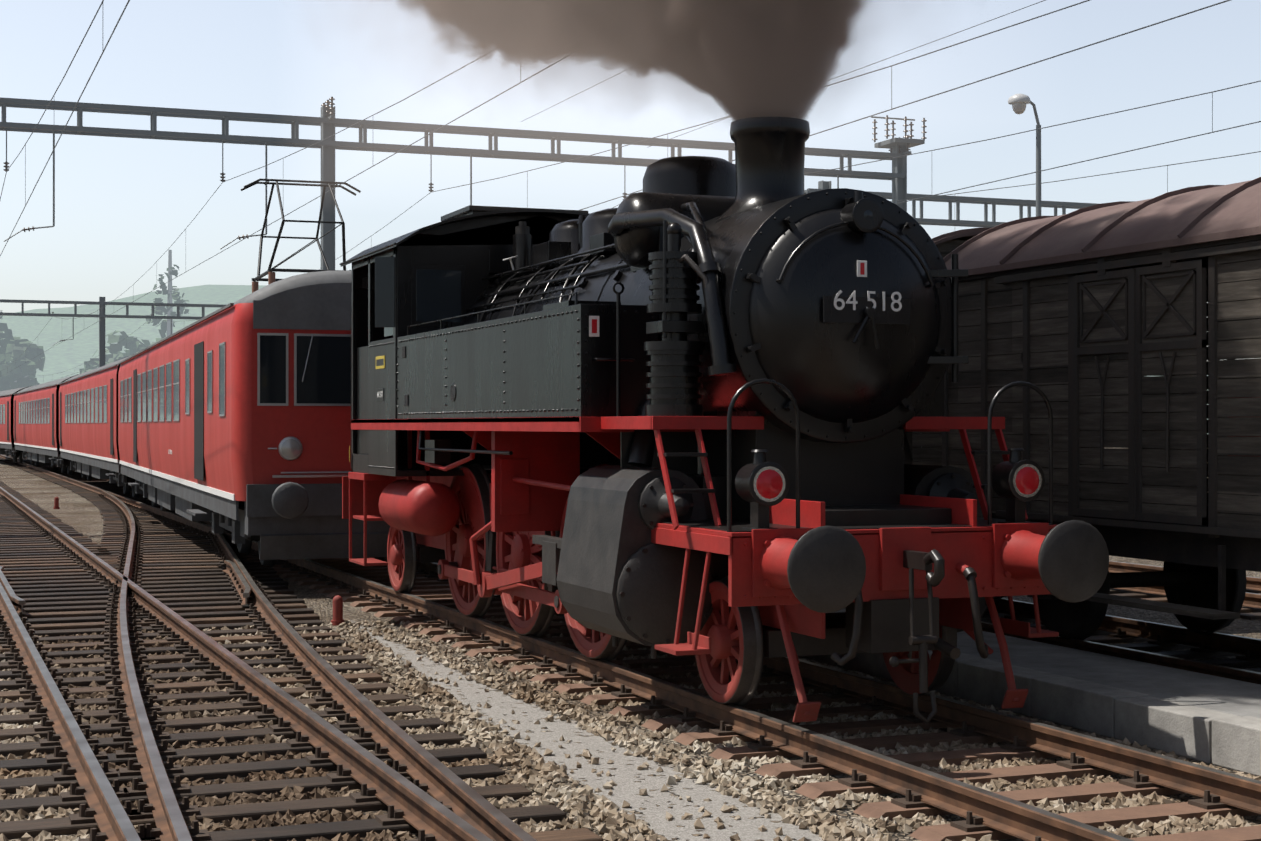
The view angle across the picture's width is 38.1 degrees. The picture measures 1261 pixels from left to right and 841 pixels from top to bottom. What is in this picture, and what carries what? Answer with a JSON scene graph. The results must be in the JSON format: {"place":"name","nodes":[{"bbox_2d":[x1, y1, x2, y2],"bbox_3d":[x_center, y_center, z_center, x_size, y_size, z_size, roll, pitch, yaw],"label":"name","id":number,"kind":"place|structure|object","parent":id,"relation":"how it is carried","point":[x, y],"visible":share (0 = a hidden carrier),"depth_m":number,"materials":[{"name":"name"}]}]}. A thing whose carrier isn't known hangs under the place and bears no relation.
{"place":"outdoors","nodes":[
{"label":"outdoors","id":0,"kind":"place"},
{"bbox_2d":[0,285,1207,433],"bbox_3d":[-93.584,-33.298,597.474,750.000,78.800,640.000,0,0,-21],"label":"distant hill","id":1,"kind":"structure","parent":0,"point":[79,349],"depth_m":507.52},
{"bbox_2d":[0,461,1260,840],"bbox_3d":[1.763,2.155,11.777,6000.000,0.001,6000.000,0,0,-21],"label":"ground","id":2,"kind":"structure","parent":0,"point":[78,513],"depth_m":12.41,"materials":[{"name":"grey gravel"}]},
{"bbox_2d":[0,250,188,390],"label":"trees","id":3,"kind":"object","parent":2,"relation":"on","point":[12,349],"visible":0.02,"depth_m":215.15,"materials":[{"name":"green plant"}]},
{"bbox_2d":[53,497,344,625],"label":"marker posts","id":4,"kind":"object","parent":2,"relation":"on","point":[337,620],"visible":0.94,"depth_m":19.38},
{"bbox_2d":[0,97,1096,366],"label":"catenary gantries","id":5,"kind":"object","parent":2,"relation":"on","point":[328,123],"visible":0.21,"depth_m":39.78,"materials":[{"name":"grey metal"}]},
{"bbox_2d":[0,0,1260,382],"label":"catenary wires","id":6,"kind":"object","parent":5,"relation":"hanging from","point":[714,122],"visible":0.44,"depth_m":25.06,"materials":[{"name":"grey metal"}]},
{"bbox_2d":[0,614,1260,840],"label":"ballast stones","id":7,"kind":"object","parent":2,"relation":"on","point":[572,802],"visible":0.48,"depth_m":11.32,"materials":[{"name":"grey gravel"}]},
{"bbox_2d":[0,454,1260,840],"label":"sleepers","id":8,"kind":"object","parent":2,"relation":"on","point":[64,596],"visible":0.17,"depth_m":15.61,"materials":[{"name":"brown wood"}]},
{"bbox_2d":[0,455,1260,840],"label":"rails","id":9,"kind":"object","parent":8,"relation":"on","point":[436,799],"visible":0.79,"depth_m":12.44,"materials":[{"name":"brown metal"}]},
{"bbox_2d":[0,386,30,462],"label":"red coach","id":10,"kind":"object","parent":9,"relation":"on","point":[7,446],"visible":0.29,"depth_m":93.01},
{"bbox_2d":[12,374,78,474],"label":"red coach","id":11,"kind":"object","parent":9,"relation":"on","point":[36,424],"visible":0.42,"depth_m":76.68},
{"bbox_2d":[57,357,139,498],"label":"red coach","id":12,"kind":"object","parent":9,"relation":"on","point":[88,424],"visible":0.21,"depth_m":53.47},
{"bbox_2d":[118,271,389,566],"bbox_3d":[-7.241,0.071,33.821,3.160,3.910,24.370,0,0,-19],"label":"passenger railcar","id":13,"kind":"object","parent":9,"relation":"on","point":[240,409],"visible":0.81,"depth_m":22.84,"materials":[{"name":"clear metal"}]},
{"bbox_2d":[241,179,360,292],"bbox_3d":[-4.858,-2.674,26.912,1.714,1.685,2.332,0,0,-19],"label":"pantograph","id":14,"kind":"object","parent":13,"relation":"on","point":[270,272],"visible":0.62,"depth_m":26.75,"materials":[{"name":"grey"}]},
{"bbox_2d":[340,117,1108,723],"bbox_3d":[-0.143,-0.117,16.645,3.377,4.192,11.755,0,0,-21],"label":"locomotive","id":15,"kind":"object","parent":9,"relation":"on","point":[680,405],"visible":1,"depth_m":12.71,"materials":[{"name":"metal"}]},
{"bbox_2d":[834,290,901,310],"bbox_3d":[1.591,-0.802,12.227,0.513,0.133,0.004,0,0,-21],"label":"locomotive number","id":16,"kind":"object","parent":15,"relation":"attached to","point":[854,302],"visible":0.9,"depth_m":12.23,"materials":[{"name":"white"}]},
{"bbox_2d":[912,228,1092,599],"bbox_3d":[2.668,0.006,21.665,3.260,3.978,7.200,0,0,-21],"label":"goods wagon","id":17,"kind":"object","parent":9,"relation":"on","point":[926,448],"visible":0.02,"depth_m":18.65,"materials":[{"name":"brown wood"}]},
{"bbox_2d":[942,177,1260,639],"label":"goods wagon","id":18,"kind":"object","parent":9,"relation":"on","point":[1118,355],"visible":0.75,"depth_m":14.69,"materials":[{"name":"brown wood"}]},
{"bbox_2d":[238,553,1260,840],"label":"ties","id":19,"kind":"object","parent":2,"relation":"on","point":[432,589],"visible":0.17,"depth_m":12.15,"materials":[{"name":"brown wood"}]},
{"bbox_2d":[539,587,1260,775],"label":"platform kerb","id":20,"kind":"structure","parent":2,"relation":"on","point":[1209,719],"depth_m":12.87,"materials":[{"name":"concrete"}]},
{"bbox_2d":[1008,94,1040,215],"bbox_3d":[7.056,-1.764,32.122,0.900,7.941,0.600,0,0,-21],"label":"street lamp","id":21,"kind":"object","parent":2,"relation":"on","point":[1018,102],"depth_m":32.14,"materials":[{"name":"silver metal"}]},
{"bbox_2d":[0,0,1260,358],"label":"sky","id":22,"kind":"structure","parent":0,"point":[121,203],"materials":[{"name":"blue"}]}
]}

